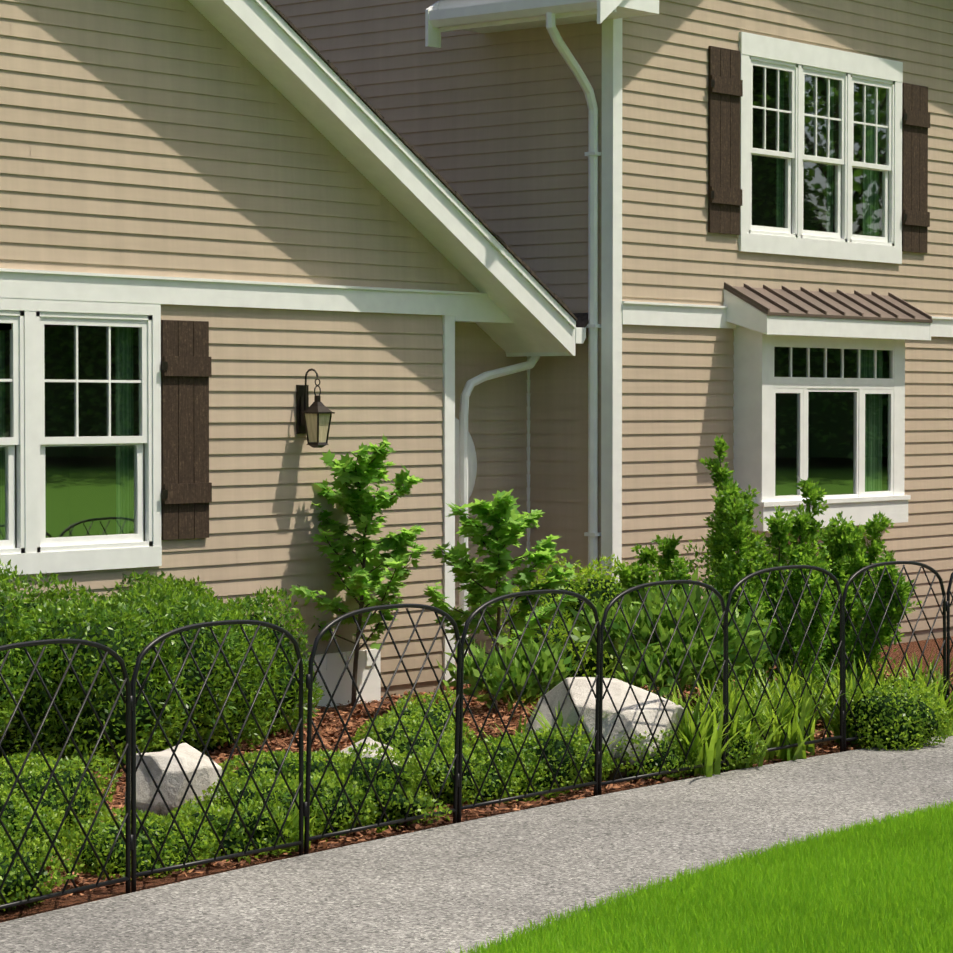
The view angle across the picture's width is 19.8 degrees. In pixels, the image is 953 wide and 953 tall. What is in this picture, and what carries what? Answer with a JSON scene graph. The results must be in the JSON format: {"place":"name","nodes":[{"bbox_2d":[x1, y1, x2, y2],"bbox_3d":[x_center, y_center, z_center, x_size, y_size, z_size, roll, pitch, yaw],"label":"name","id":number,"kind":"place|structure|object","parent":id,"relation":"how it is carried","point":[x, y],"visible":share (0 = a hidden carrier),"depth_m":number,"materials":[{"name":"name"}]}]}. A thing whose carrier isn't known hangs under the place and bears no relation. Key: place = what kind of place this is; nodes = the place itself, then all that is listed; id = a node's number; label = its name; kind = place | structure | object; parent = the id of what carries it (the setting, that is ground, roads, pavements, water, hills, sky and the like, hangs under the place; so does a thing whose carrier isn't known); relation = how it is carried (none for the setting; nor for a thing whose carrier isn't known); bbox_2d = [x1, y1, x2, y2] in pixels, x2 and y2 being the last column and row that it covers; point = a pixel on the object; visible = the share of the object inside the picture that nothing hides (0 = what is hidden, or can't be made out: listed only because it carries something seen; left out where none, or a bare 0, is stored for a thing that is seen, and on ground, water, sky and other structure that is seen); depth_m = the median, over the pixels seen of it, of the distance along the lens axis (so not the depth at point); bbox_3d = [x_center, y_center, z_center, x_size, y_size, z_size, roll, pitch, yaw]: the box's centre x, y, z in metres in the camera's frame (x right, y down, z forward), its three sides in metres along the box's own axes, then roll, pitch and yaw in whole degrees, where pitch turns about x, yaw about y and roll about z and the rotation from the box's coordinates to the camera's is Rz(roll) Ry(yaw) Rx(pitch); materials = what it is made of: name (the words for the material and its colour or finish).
{"place":"outdoors","nodes":[
{"label":"outdoors","id":0,"kind":"place"},
{"bbox_2d":[15,158,888,547],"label":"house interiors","id":1,"kind":"object","parent":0,"point":[143,444],"depth_m":18.93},
{"bbox_2d":[0,0,952,698],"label":"house siding","id":2,"kind":"object","parent":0,"point":[174,138],"visible":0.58,"depth_m":22.17,"materials":[{"name":"beige wood"}]},
{"bbox_2d":[296,368,334,447],"bbox_3d":[-1.192,-0.502,19.963,0.252,0.581,0.179,1,2,39],"label":"lantern frame","id":3,"kind":"object","parent":2,"relation":"attached to","point":[317,407],"visible":1,"depth_m":19.95,"materials":[{"name":"black metal"}]},
{"bbox_2d":[305,414,329,441],"bbox_3d":[-1.164,-0.355,19.944,0.137,0.211,0.137,1,2,39],"label":"lantern glass","id":4,"kind":"object","parent":3,"relation":"in","point":[311,422],"visible":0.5,"depth_m":19.91,"materials":[{"name":"glass"}]},
{"bbox_2d":[0,735,952,952],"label":"path","id":5,"kind":"structure","parent":0,"point":[465,885],"depth_m":13.11,"materials":[{"name":"concrete"}]},
{"bbox_2d":[445,798,952,952],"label":"lawn","id":6,"kind":"structure","parent":0,"point":[885,885],"depth_m":12.09,"materials":[{"name":"green plant"}]},
{"label":"lawn","id":7,"kind":"structure","parent":0,"visible":0},
{"bbox_2d":[0,559,324,771],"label":"hedge","id":8,"kind":"object","parent":7,"relation":"on","point":[117,610],"depth_m":16.95,"materials":[{"name":"green plant"}]},
{"bbox_2d":[0,0,952,708],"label":"house trim","id":9,"kind":"structure","parent":7,"relation":"on","point":[514,308],"depth_m":21.82,"materials":[{"name":"white paint"}]},
{"bbox_2d":[264,0,587,327],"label":"roof shingles","id":10,"kind":"object","parent":9,"relation":"on","point":[581,319],"visible":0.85,"depth_m":20.63,"materials":[{"name":"grey"}]},
{"bbox_2d":[0,65,890,539],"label":"house glass","id":11,"kind":"object","parent":9,"relation":"in","point":[90,491],"visible":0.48,"depth_m":23.79,"materials":[{"name":"clear glass"}]},
{"bbox_2d":[161,46,929,539],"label":"shutters","id":12,"kind":"object","parent":9,"relation":"attached to","point":[187,374],"visible":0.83,"depth_m":19.28,"materials":[{"name":"brown wood"}]},
{"bbox_2d":[162,79,906,498],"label":"shutter hinges","id":13,"kind":"object","parent":12,"relation":"attached to","point":[164,367],"visible":0.88,"depth_m":18.93,"materials":[{"name":"brown metal"}]},
{"bbox_2d":[724,282,931,322],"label":"awning roof","id":14,"kind":"structure","parent":9,"relation":"attached to","point":[785,301],"depth_m":24.20,"materials":[{"name":"brown metal"}]},
{"bbox_2d":[0,636,952,922],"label":"mulch bed","id":15,"kind":"object","parent":7,"relation":"on","point":[44,906],"depth_m":15.10,"materials":[{"name":"brown soil"}]},
{"bbox_2d":[124,743,221,818],"bbox_3d":[-1.621,1.668,14.716,0.488,0.454,0.574,4,-4,11],"label":"rock","id":16,"kind":"object","parent":15,"relation":"on","point":[173,786],"visible":0.42,"depth_m":14.51,"materials":[{"name":"grey stone"}]},
{"bbox_2d":[2,715,533,851],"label":"grass tufts","id":17,"kind":"object","parent":15,"relation":"on","point":[293,820],"visible":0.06,"depth_m":13.77,"materials":[{"name":"green plant"}]},
{"bbox_2d":[289,433,426,707],"bbox_3d":[-0.882,0.709,20.197,1.224,2.064,1.286,1,2,39],"label":"maple","id":18,"kind":"object","parent":15,"relation":"on","point":[359,582],"depth_m":20.07,"materials":[{"name":"green plant"}]},
{"bbox_2d":[341,737,407,764],"bbox_3d":[-0.596,1.691,15.690,0.587,0.348,0.465,6,1,-39],"label":"rock","id":19,"kind":"object","parent":15,"relation":"on","point":[370,740],"visible":0.06,"depth_m":15.62,"materials":[{"name":"grey stone"}]},
{"bbox_2d":[0,561,952,909],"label":"garden fence","id":20,"kind":"object","parent":15,"relation":"on","point":[130,771],"visible":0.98,"depth_m":14.35,"materials":[{"name":"black metal"}]},
{"bbox_2d":[0,676,952,910],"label":"groundcover","id":21,"kind":"object","parent":15,"relation":"on","point":[344,761],"depth_m":14.42,"materials":[{"name":"green plant"}]},
{"bbox_2d":[423,488,577,713],"bbox_3d":[0.148,0.912,19.899,1.123,1.676,1.204,9,10,81],"label":"maple","id":22,"kind":"object","parent":15,"relation":"on","point":[500,506],"depth_m":19.73,"materials":[{"name":"green plant"}]},
{"bbox_2d":[437,633,580,711],"bbox_3d":[0.262,1.289,17.916,0.851,0.558,1.298,1,2,22],"label":"leafy plant","id":23,"kind":"object","parent":15,"relation":"on","point":[493,674],"visible":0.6,"depth_m":17.68,"materials":[{"name":"green plant"}]},
{"bbox_2d":[489,554,637,702],"bbox_3d":[0.755,1.158,21.110,1.191,1.134,1.670,0,2,15],"label":"spirea","id":24,"kind":"object","parent":15,"relation":"on","point":[589,573],"depth_m":20.89,"materials":[{"name":"green plant"}]},
{"bbox_2d":[522,677,699,779],"bbox_3d":[0.817,1.546,16.995,1.079,0.580,1.551,4,-3,22],"label":"rock","id":25,"kind":"object","parent":15,"relation":"on","point":[579,691],"visible":0.29,"depth_m":16.34,"materials":[{"name":"grey stone"}]},
{"bbox_2d":[501,650,952,776],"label":"ornamental grass","id":26,"kind":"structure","parent":15,"relation":"on","point":[712,751],"depth_m":17.36,"materials":[{"name":"green plant"}]},
{"bbox_2d":[14,666,952,905],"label":"bark chips","id":27,"kind":"object","parent":7,"relation":"on","point":[395,697],"visible":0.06,"depth_m":17.81,"materials":[{"name":"brown wood"}]},
{"bbox_2d":[560,567,776,700],"bbox_3d":[1.339,1.113,18.435,1.320,1.056,1.879,0,2,16],"label":"rhododendron","id":28,"kind":"object","parent":27,"relation":"on","point":[664,629],"visible":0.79,"depth_m":18.15,"materials":[{"name":"green plant"}]},
{"bbox_2d":[612,434,921,719],"bbox_3d":[2.132,0.735,19.881,2.282,2.053,2.329,1,2,39],"label":"tall shrub","id":29,"kind":"object","parent":27,"relation":"on","point":[847,562],"depth_m":19.61,"materials":[{"name":"green plant"}]}
]}

